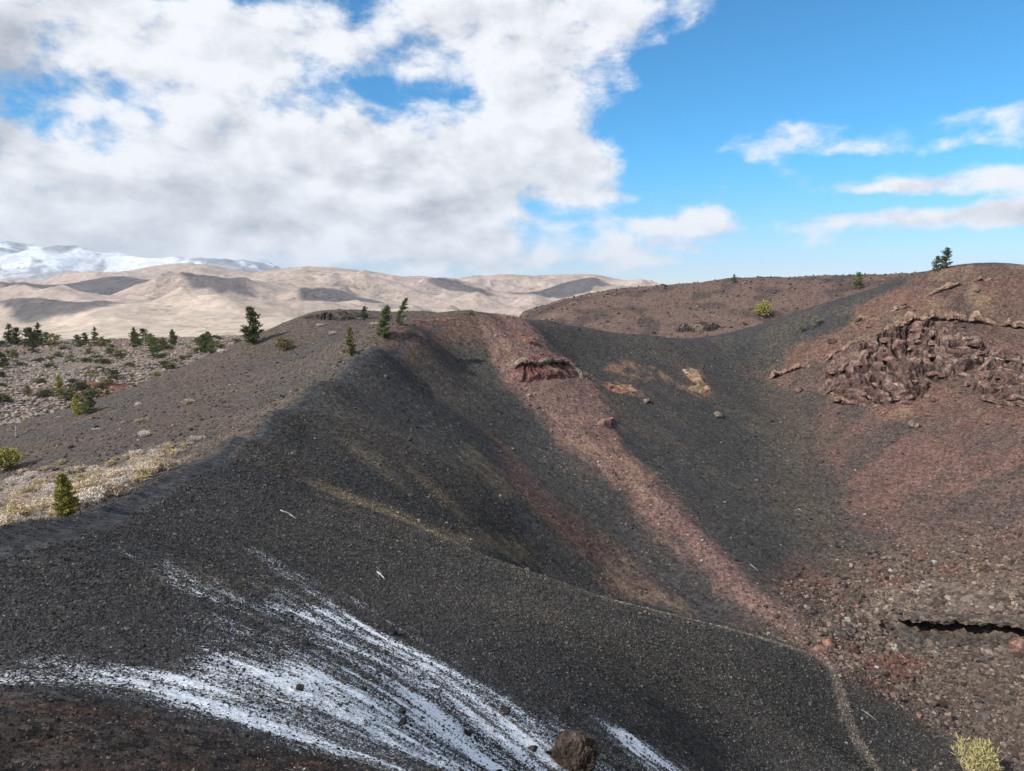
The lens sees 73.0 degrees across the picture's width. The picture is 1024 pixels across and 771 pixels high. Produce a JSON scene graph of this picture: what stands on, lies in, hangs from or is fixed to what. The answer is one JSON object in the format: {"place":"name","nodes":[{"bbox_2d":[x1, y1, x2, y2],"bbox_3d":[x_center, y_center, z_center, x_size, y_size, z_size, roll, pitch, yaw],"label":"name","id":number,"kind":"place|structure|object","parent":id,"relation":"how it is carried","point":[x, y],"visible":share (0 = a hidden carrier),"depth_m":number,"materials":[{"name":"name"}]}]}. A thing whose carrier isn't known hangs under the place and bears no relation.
{"place":"outdoors","nodes":[
{"label":"outdoors","id":0,"kind":"place"},
{"bbox_2d":[0,241,279,280],"bbox_3d":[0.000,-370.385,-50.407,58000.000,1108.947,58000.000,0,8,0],"label":"mountains","id":1,"kind":"structure","parent":0,"point":[21,261],"depth_m":12182.87,"materials":[{"name":"snow"}]},
{"bbox_2d":[0,263,667,340],"bbox_3d":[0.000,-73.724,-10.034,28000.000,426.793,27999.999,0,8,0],"label":"hills","id":2,"kind":"structure","parent":0,"point":[185,300],"depth_m":3486.67,"materials":[{"name":"sand"}]},
{"bbox_2d":[0,262,1023,770],"bbox_3d":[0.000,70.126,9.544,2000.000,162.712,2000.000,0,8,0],"label":"ground","id":3,"kind":"structure","parent":0,"point":[764,344],"depth_m":94.64,"materials":[{"name":"gravel"}]},
{"bbox_2d":[2,323,14,343],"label":"pine tree","id":4,"kind":"object","parent":3,"relation":"on","point":[8,332],"visible":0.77,"depth_m":418.68,"materials":[{"name":"green plant"}]},
{"bbox_2d":[0,446,23,469],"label":"bush","id":5,"kind":"object","parent":3,"relation":"on","point":[9,456],"visible":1,"depth_m":86.19,"materials":[{"name":"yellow plant"}]},
{"bbox_2d":[0,513,24,525],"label":"dry shrub","id":6,"kind":"object","parent":3,"relation":"on","point":[6,520],"visible":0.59,"depth_m":32.71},
{"bbox_2d":[5,349,19,357],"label":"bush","id":7,"kind":"object","parent":3,"relation":"on","point":[13,352],"visible":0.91,"depth_m":330.31,"materials":[{"name":"green plant"}]},
{"bbox_2d":[4,476,25,485],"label":"dry shrub","id":8,"kind":"object","parent":3,"relation":"on","point":[13,480],"visible":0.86,"depth_m":76.19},
{"bbox_2d":[9,407,20,435],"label":"dead tree","id":9,"kind":"object","parent":3,"relation":"on","point":[14,420],"visible":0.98,"depth_m":122.95,"materials":[{"name":"grey wood"}]},
{"bbox_2d":[4,490,26,498],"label":"dry shrub","id":10,"kind":"object","parent":3,"relation":"on","point":[15,492],"visible":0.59,"depth_m":69.08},
{"bbox_2d":[9,327,24,344],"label":"pine tree","id":11,"kind":"object","parent":3,"relation":"on","point":[14,335],"visible":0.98,"depth_m":413.77,"materials":[{"name":"green plant"}]},
{"bbox_2d":[5,497,28,505],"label":"dry shrub","id":12,"kind":"object","parent":3,"relation":"on","point":[13,501],"visible":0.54,"depth_m":64.14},
{"bbox_2d":[0,502,39,517],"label":"dry shrub","id":13,"kind":"object","parent":3,"relation":"on","point":[18,510],"visible":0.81,"depth_m":41.76,"materials":[{"name":"yellow plant"}]},
{"bbox_2d":[13,480,34,486],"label":"dry shrub","id":14,"kind":"object","parent":3,"relation":"on","point":[25,481],"visible":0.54,"depth_m":74.01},
{"bbox_2d":[15,482,33,490],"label":"dry shrub","id":15,"kind":"object","parent":3,"relation":"on","point":[22,486],"visible":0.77,"depth_m":72.06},
{"bbox_2d":[22,385,32,395],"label":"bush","id":16,"kind":"object","parent":3,"relation":"on","point":[28,389],"visible":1,"depth_m":203.81,"materials":[{"name":"green plant"}]},
{"bbox_2d":[20,327,42,346],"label":"pine tree","id":17,"kind":"object","parent":3,"relation":"on","point":[33,335],"visible":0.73,"depth_m":399.38,"materials":[{"name":"green plant"}]},
{"bbox_2d":[25,471,38,478],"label":"dry shrub","id":18,"kind":"object","parent":3,"relation":"on","point":[31,475],"visible":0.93,"depth_m":77.84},
{"bbox_2d":[27,340,39,352],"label":"pine tree","id":19,"kind":"object","parent":3,"relation":"on","point":[33,345],"visible":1,"depth_m":360.36,"materials":[{"name":"green plant"}]},
{"bbox_2d":[26,481,47,491],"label":"dry shrub","id":20,"kind":"object","parent":3,"relation":"on","point":[32,488],"visible":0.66,"depth_m":70.71,"materials":[{"name":"yellow plant"}]},
{"bbox_2d":[32,322,45,343],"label":"pine tree","id":21,"kind":"object","parent":3,"relation":"on","point":[38,332],"visible":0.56,"depth_m":416.72,"materials":[{"name":"green plant"}]},
{"bbox_2d":[25,488,53,500],"bbox_3d":[-43.408,10.252,63.715,2.043,1.290,2.526,0,8,3],"label":"dry shrub","id":22,"kind":"object","parent":3,"relation":"on","point":[41,492],"visible":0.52,"depth_m":63.79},
{"bbox_2d":[31,477,48,484],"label":"dry shrub","id":23,"kind":"object","parent":3,"relation":"on","point":[38,480],"visible":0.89,"depth_m":74.45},
{"bbox_2d":[35,499,51,511],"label":"dry shrub","id":24,"kind":"object","parent":3,"relation":"on","point":[43,506],"visible":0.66,"depth_m":43.34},
{"bbox_2d":[36,388,53,394],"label":"shrub","id":25,"kind":"object","parent":3,"relation":"on","point":[48,391],"visible":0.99,"depth_m":204.72,"materials":[{"name":"green plant"}]},
{"bbox_2d":[39,332,52,345],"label":"pine tree","id":26,"kind":"object","parent":3,"relation":"on","point":[45,335],"visible":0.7,"depth_m":401.15,"materials":[{"name":"green plant"}]},
{"bbox_2d":[41,483,56,492],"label":"dry shrub","id":27,"kind":"object","parent":3,"relation":"on","point":[50,487],"visible":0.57,"depth_m":67.07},
{"bbox_2d":[44,509,57,517],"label":"dry shrub","id":28,"kind":"object","parent":3,"relation":"on","point":[51,515],"visible":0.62,"depth_m":35.21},
{"bbox_2d":[42,333,62,345],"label":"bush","id":29,"kind":"object","parent":3,"relation":"on","point":[55,338],"visible":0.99,"depth_m":397.71,"materials":[{"name":"green plant"}]},
{"bbox_2d":[52,375,63,391],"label":"pine tree","id":30,"kind":"object","parent":3,"relation":"on","point":[59,383],"visible":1,"depth_m":210.68,"materials":[{"name":"green plant"}]},
{"bbox_2d":[50,472,81,516],"bbox_3d":[-22.548,5.618,34.951,1.427,2.663,1.360,0,8,0],"label":"pine tree","id":31,"kind":"object","parent":3,"relation":"on","point":[67,503],"visible":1,"depth_m":34.73,"materials":[{"name":"green plant"}]},
{"bbox_2d":[56,391,79,399],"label":"shrub","id":32,"kind":"object","parent":3,"relation":"on","point":[65,395],"visible":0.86,"depth_m":201.19,"materials":[{"name":"green plant"}]},
{"bbox_2d":[71,394,84,414],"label":"pine tree","id":33,"kind":"object","parent":3,"relation":"on","point":[76,403],"visible":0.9,"depth_m":129.34,"materials":[{"name":"green plant"}]},
{"bbox_2d":[69,335,86,346],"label":"pine tree","id":34,"kind":"object","parent":3,"relation":"on","point":[78,339],"visible":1,"depth_m":401.44,"materials":[{"name":"green plant"}]},
{"bbox_2d":[71,464,88,471],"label":"dry shrub","id":35,"kind":"object","parent":3,"relation":"on","point":[81,468],"visible":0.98,"depth_m":77.37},
{"bbox_2d":[69,380,92,388],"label":"shrub","id":36,"kind":"object","parent":3,"relation":"on","point":[81,385],"visible":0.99,"depth_m":216.07,"materials":[{"name":"green plant"}]},
{"bbox_2d":[71,479,99,491],"bbox_3d":[-30.335,7.193,48.823,2.137,1.263,1.721,-3,8,-19],"label":"dry shrub","id":37,"kind":"object","parent":3,"relation":"on","point":[80,484],"visible":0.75,"depth_m":48.66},
{"bbox_2d":[79,395,97,413],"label":"pine tree","id":38,"kind":"object","parent":3,"relation":"on","point":[88,404],"visible":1,"depth_m":127.97,"materials":[{"name":"green plant"}]},
{"bbox_2d":[75,487,105,507],"bbox_3d":[-24.048,6.447,39.294,1.888,1.193,2.335,-5,9,-33],"label":"dry shrub","id":39,"kind":"object","parent":3,"relation":"on","point":[84,498],"visible":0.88,"depth_m":39.02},
{"bbox_2d":[80,388,102,398],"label":"shrub","id":40,"kind":"object","parent":3,"relation":"on","point":[85,393],"visible":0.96,"depth_m":206.56,"materials":[{"name":"green plant"}]},
{"bbox_2d":[90,327,98,340],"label":"pine tree","id":41,"kind":"object","parent":3,"relation":"on","point":[95,334],"visible":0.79,"depth_m":453.96,"materials":[{"name":"green plant"}]},
{"bbox_2d":[84,475,105,485],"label":"dry shrub","id":42,"kind":"object","parent":3,"relation":"on","point":[96,480],"visible":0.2,"depth_m":50.35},
{"bbox_2d":[94,336,108,346],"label":"pine tree","id":43,"kind":"object","parent":3,"relation":"on","point":[101,338],"visible":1,"depth_m":397.58,"materials":[{"name":"green plant"}]},
{"bbox_2d":[93,382,110,388],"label":"shrub","id":44,"kind":"object","parent":3,"relation":"on","point":[100,385],"visible":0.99,"depth_m":218.92,"materials":[{"name":"green plant"}]},
{"bbox_2d":[95,358,110,363],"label":"shrub","id":45,"kind":"object","parent":3,"relation":"on","point":[101,360],"visible":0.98,"depth_m":283.85,"materials":[{"name":"green plant"}]},
{"bbox_2d":[93,482,130,498],"bbox_3d":[-23.662,6.196,40.859,2.105,1.244,1.695,3,8,22],"label":"dry shrub","id":46,"kind":"object","parent":3,"relation":"on","point":[117,489],"visible":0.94,"depth_m":40.59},
{"bbox_2d":[100,478,124,486],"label":"dry shrub","id":47,"kind":"object","parent":3,"relation":"on","point":[114,481],"visible":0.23,"depth_m":44.44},
{"bbox_2d":[104,369,121,374],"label":"shrub","id":48,"kind":"object","parent":3,"relation":"on","point":[113,371],"visible":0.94,"depth_m":242.47,"materials":[{"name":"green plant"}]},
{"bbox_2d":[101,469,130,479],"bbox_3d":[-28.638,6.591,50.110,2.023,1.196,1.630,-3,8,-24],"label":"dry shrub","id":49,"kind":"object","parent":3,"relation":"on","point":[114,474],"visible":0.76,"depth_m":49.91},
{"bbox_2d":[99,466,133,481],"bbox_3d":[-29.874,6.885,52.316,2.048,1.293,2.532,3,8,20],"label":"dry shrub","id":50,"kind":"object","parent":3,"relation":"on","point":[105,475],"visible":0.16,"depth_m":52.17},
{"bbox_2d":[109,474,132,482],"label":"dry shrub","id":51,"kind":"object","parent":3,"relation":"on","point":[123,477],"visible":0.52,"depth_m":47.11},
{"bbox_2d":[0,336,242,424],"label":"sagebrush","id":52,"kind":"object","parent":3,"relation":"on","point":[25,398],"visible":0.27,"depth_m":251.31,"materials":[{"name":"plant"}]},
{"bbox_2d":[126,331,141,345],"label":"pine tree","id":53,"kind":"object","parent":3,"relation":"on","point":[134,334],"visible":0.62,"depth_m":406.88,"materials":[{"name":"green plant"}]},
{"bbox_2d":[127,449,143,454],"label":"dry shrub","id":54,"kind":"object","parent":3,"relation":"on","point":[137,452],"visible":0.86,"depth_m":80.50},
{"bbox_2d":[129,474,150,483],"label":"dry shrub","id":55,"kind":"object","parent":3,"relation":"on","point":[137,478],"visible":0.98,"depth_m":45.15,"materials":[{"name":"yellow plant"}]},
{"bbox_2d":[135,328,147,345],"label":"pine tree","id":56,"kind":"object","parent":3,"relation":"on","point":[142,331],"visible":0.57,"depth_m":399.13,"materials":[{"name":"green plant"}]},
{"bbox_2d":[126,466,158,478],"bbox_3d":[-24.925,5.974,46.679,2.060,1.004,1.447,-4,9,-27],"label":"dry shrub","id":57,"kind":"object","parent":3,"relation":"on","point":[148,471],"visible":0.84,"depth_m":46.64,"materials":[{"name":"yellow plant"}]},
{"bbox_2d":[141,334,156,345],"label":"pine tree","id":58,"kind":"object","parent":3,"relation":"on","point":[148,338],"visible":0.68,"depth_m":390.70,"materials":[{"name":"green plant"}]},
{"bbox_2d":[146,347,158,358],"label":"pine tree","id":59,"kind":"object","parent":3,"relation":"on","point":[152,352],"visible":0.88,"depth_m":308.50,"materials":[{"name":"green plant"}]},
{"bbox_2d":[148,339,164,352],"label":"pine tree","id":60,"kind":"object","parent":3,"relation":"on","point":[155,344],"visible":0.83,"depth_m":344.81,"materials":[{"name":"green plant"}]},
{"bbox_2d":[151,457,172,471],"bbox_3d":[-25.135,5.739,49.831,1.703,1.250,2.114,0,8,0],"label":"dry shrub","id":61,"kind":"object","parent":3,"relation":"on","point":[160,464],"visible":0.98,"depth_m":49.47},
{"bbox_2d":[160,362,180,368],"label":"shrub","id":62,"kind":"object","parent":3,"relation":"on","point":[169,365],"visible":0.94,"depth_m":266.14,"materials":[{"name":"green plant"}]},
{"bbox_2d":[168,331,179,344],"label":"pine tree","id":63,"kind":"object","parent":3,"relation":"on","point":[172,341],"visible":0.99,"depth_m":399.63,"materials":[{"name":"green plant"}]},
{"bbox_2d":[187,435,204,440],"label":"dry shrub","id":64,"kind":"object","parent":3,"relation":"on","point":[193,438],"visible":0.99,"depth_m":81.83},
{"bbox_2d":[195,335,209,352],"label":"pine tree","id":65,"kind":"object","parent":3,"relation":"on","point":[204,343],"visible":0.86,"depth_m":349.65,"materials":[{"name":"green plant"}]},
{"bbox_2d":[205,341,216,352],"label":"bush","id":66,"kind":"object","parent":3,"relation":"on","point":[210,348],"visible":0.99,"depth_m":345.41,"materials":[{"name":"green plant"}]},
{"bbox_2d":[239,306,263,344],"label":"pine tree","id":67,"kind":"object","parent":3,"relation":"on","point":[250,332],"visible":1,"depth_m":156.60,"materials":[{"name":"green plant"}]},
{"bbox_2d":[273,337,293,350],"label":"bush","id":68,"kind":"object","parent":3,"relation":"on","point":[284,343],"visible":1,"depth_m":146.51,"materials":[{"name":"green plant"}]},
{"bbox_2d":[303,311,366,320],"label":"rock outcrop","id":69,"kind":"object","parent":3,"relation":"on","point":[342,316],"visible":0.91,"depth_m":167.71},
{"bbox_2d":[344,326,357,356],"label":"pine tree","id":70,"kind":"object","parent":3,"relation":"on","point":[348,341],"visible":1,"depth_m":108.64,"materials":[{"name":"green plant"}]},
{"bbox_2d":[375,304,391,337],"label":"pine tree","id":71,"kind":"object","parent":3,"relation":"on","point":[381,325],"visible":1,"depth_m":114.67,"materials":[{"name":"green plant"}]},
{"bbox_2d":[395,298,408,324],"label":"pine tree","id":72,"kind":"object","parent":3,"relation":"on","point":[399,312],"visible":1,"depth_m":119.66,"materials":[{"name":"green plant"}]},
{"bbox_2d":[411,317,452,323],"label":"rock outcrop","id":73,"kind":"object","parent":3,"relation":"on","point":[442,320],"visible":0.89,"depth_m":134.55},
{"bbox_2d":[0,409,1023,770],"bbox_3d":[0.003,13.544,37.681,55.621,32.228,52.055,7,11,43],"label":"loose cinders","id":74,"kind":"object","parent":3,"relation":"on","point":[190,718],"visible":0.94,"depth_m":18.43,"materials":[{"name":"gravel"}]},
{"bbox_2d":[0,310,1023,770],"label":"scoria rubble","id":75,"kind":"object","parent":3,"relation":"on","point":[932,656],"visible":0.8,"depth_m":88.59,"materials":[{"name":"stone"}]},
{"bbox_2d":[517,334,543,347],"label":"rock outcrop","id":76,"kind":"object","parent":3,"relation":"on","point":[530,340],"visible":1,"depth_m":139.84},
{"bbox_2d":[511,353,577,382],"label":"rock outcrop","id":77,"kind":"object","parent":3,"relation":"on","point":[527,372],"visible":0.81,"depth_m":130.85,"materials":[{"name":"stone"}]},
{"bbox_2d":[511,356,585,378],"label":"rock ledge","id":78,"kind":"object","parent":77,"relation":"on","point":[516,361],"visible":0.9,"depth_m":132.88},
{"bbox_2d":[546,729,599,770],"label":"lava boulder","id":79,"kind":"object","parent":3,"relation":"on","point":[571,750],"visible":0.87,"depth_m":20.31,"materials":[{"name":"stone"}]},
{"bbox_2d":[597,417,615,427],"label":"rock outcrop","id":80,"kind":"object","parent":3,"relation":"on","point":[606,423],"visible":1,"depth_m":125.24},
{"bbox_2d":[607,384,637,393],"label":"rock outcrop","id":81,"kind":"object","parent":3,"relation":"on","point":[625,389],"visible":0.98,"depth_m":142.29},
{"bbox_2d":[674,322,720,332],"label":"rock outcrop","id":82,"kind":"object","parent":3,"relation":"on","point":[700,327],"visible":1,"depth_m":291.03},
{"bbox_2d":[683,368,711,393],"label":"rock outcrop","id":83,"kind":"object","parent":3,"relation":"on","point":[694,376],"visible":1,"depth_m":156.85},
{"bbox_2d":[520,271,924,337],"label":"ridge rubble","id":84,"kind":"object","parent":3,"relation":"on","point":[644,290],"visible":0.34,"depth_m":334.00,"materials":[{"name":"stone"}]},
{"bbox_2d":[753,298,771,316],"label":"bush","id":85,"kind":"object","parent":3,"relation":"on","point":[761,308],"visible":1,"depth_m":295.15,"materials":[{"name":"yellow plant"}]},
{"bbox_2d":[767,347,848,378],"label":"rock ledge","id":86,"kind":"object","parent":3,"relation":"on","point":[783,371],"visible":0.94,"depth_m":164.10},
{"bbox_2d":[810,315,821,325],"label":"shrub","id":87,"kind":"object","parent":3,"relation":"on","point":[817,319],"visible":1,"depth_m":171.71,"materials":[{"name":"green plant"}]},
{"bbox_2d":[812,644,829,653],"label":"boulder","id":88,"kind":"object","parent":3,"relation":"on","point":[820,648],"visible":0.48,"depth_m":74.25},
{"bbox_2d":[822,637,836,648],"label":"boulder","id":89,"kind":"object","parent":3,"relation":"on","point":[827,641],"visible":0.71,"depth_m":78.92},
{"bbox_2d":[833,629,848,638],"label":"boulder","id":90,"kind":"object","parent":3,"relation":"on","point":[842,633],"visible":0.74,"depth_m":82.19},
{"bbox_2d":[845,660,860,671],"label":"boulder","id":91,"kind":"object","parent":3,"relation":"on","point":[848,663],"visible":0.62,"depth_m":72.50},
{"bbox_2d":[851,272,864,288],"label":"pine tree","id":92,"kind":"object","parent":3,"relation":"on","point":[859,275],"visible":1,"depth_m":315.08,"materials":[{"name":"green plant"}]},
{"bbox_2d":[853,305,913,322],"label":"rock ledge","id":93,"kind":"object","parent":3,"relation":"on","point":[860,317],"visible":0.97,"depth_m":163.07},
{"bbox_2d":[821,319,989,407],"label":"rock outcrop","id":94,"kind":"object","parent":3,"relation":"on","point":[883,369],"visible":1,"depth_m":149.41,"materials":[{"name":"stone"}]},
{"bbox_2d":[907,420,920,427],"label":"boulder","id":95,"kind":"object","parent":3,"relation":"on","point":[912,424],"visible":0.95,"depth_m":133.21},
{"bbox_2d":[906,633,923,644],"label":"boulder","id":96,"kind":"object","parent":3,"relation":"on","point":[916,638],"visible":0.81,"depth_m":85.35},
{"bbox_2d":[913,553,924,561],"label":"boulder","id":97,"kind":"object","parent":3,"relation":"on","point":[919,557],"visible":1,"depth_m":98.99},
{"bbox_2d":[824,309,1023,361],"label":"rock ledge","id":98,"kind":"object","parent":3,"relation":"on","point":[911,316],"visible":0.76,"depth_m":156.08,"materials":[{"name":"stone"}]},
{"bbox_2d":[840,586,1023,627],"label":"rock outcrop","id":99,"kind":"object","parent":3,"relation":"on","point":[963,602],"visible":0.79,"depth_m":88.94,"materials":[{"name":"stone"}]},
{"bbox_2d":[931,256,940,270],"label":"pine tree","id":100,"kind":"object","parent":3,"relation":"on","point":[935,263],"visible":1,"depth_m":167.63,"materials":[{"name":"green plant"}]},
{"bbox_2d":[936,247,952,267],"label":"pine tree","id":101,"kind":"object","parent":3,"relation":"on","point":[946,251],"visible":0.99,"depth_m":166.91,"materials":[{"name":"green plant"}]},
{"bbox_2d":[923,275,993,296],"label":"rock ledge","id":102,"kind":"object","parent":3,"relation":"on","point":[950,284],"visible":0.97,"depth_m":161.04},
{"bbox_2d":[897,610,1023,629],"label":"rock ledge","id":103,"kind":"object","parent":3,"relation":"on","point":[961,617],"visible":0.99,"depth_m":84.42,"materials":[{"name":"stone"}]},
{"bbox_2d":[964,645,978,652],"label":"boulder","id":104,"kind":"object","parent":3,"relation":"on","point":[970,648],"visible":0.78,"depth_m":79.87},
{"bbox_2d":[949,733,1005,770],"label":"bush","id":105,"kind":"object","parent":3,"relation":"on","point":[982,757],"visible":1,"depth_m":54.76,"materials":[{"name":"plant"}]},
{"bbox_2d":[978,711,990,720],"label":"boulder","id":106,"kind":"object","parent":3,"relation":"on","point":[984,715],"visible":0.92,"depth_m":65.32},
{"bbox_2d":[979,646,994,657],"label":"boulder","id":107,"kind":"object","parent":3,"relation":"on","point":[987,651],"visible":0.96,"depth_m":77.35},
{"bbox_2d":[957,347,1023,406],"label":"rock outcrop","id":108,"kind":"object","parent":3,"relation":"on","point":[994,377],"visible":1,"depth_m":137.98,"materials":[{"name":"stone"}]},
{"bbox_2d":[998,644,1015,652],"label":"boulder","id":109,"kind":"object","parent":3,"relation":"on","point":[1007,648],"visible":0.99,"depth_m":77.02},
{"bbox_2d":[1008,637,1023,651],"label":"boulder","id":110,"kind":"object","parent":3,"relation":"on","point":[1013,641],"visible":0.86,"depth_m":76.62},
{"bbox_2d":[0,0,1023,284],"label":"sky","id":111,"kind":"structure","parent":0,"point":[668,142],"materials":[{"name":"blue"}]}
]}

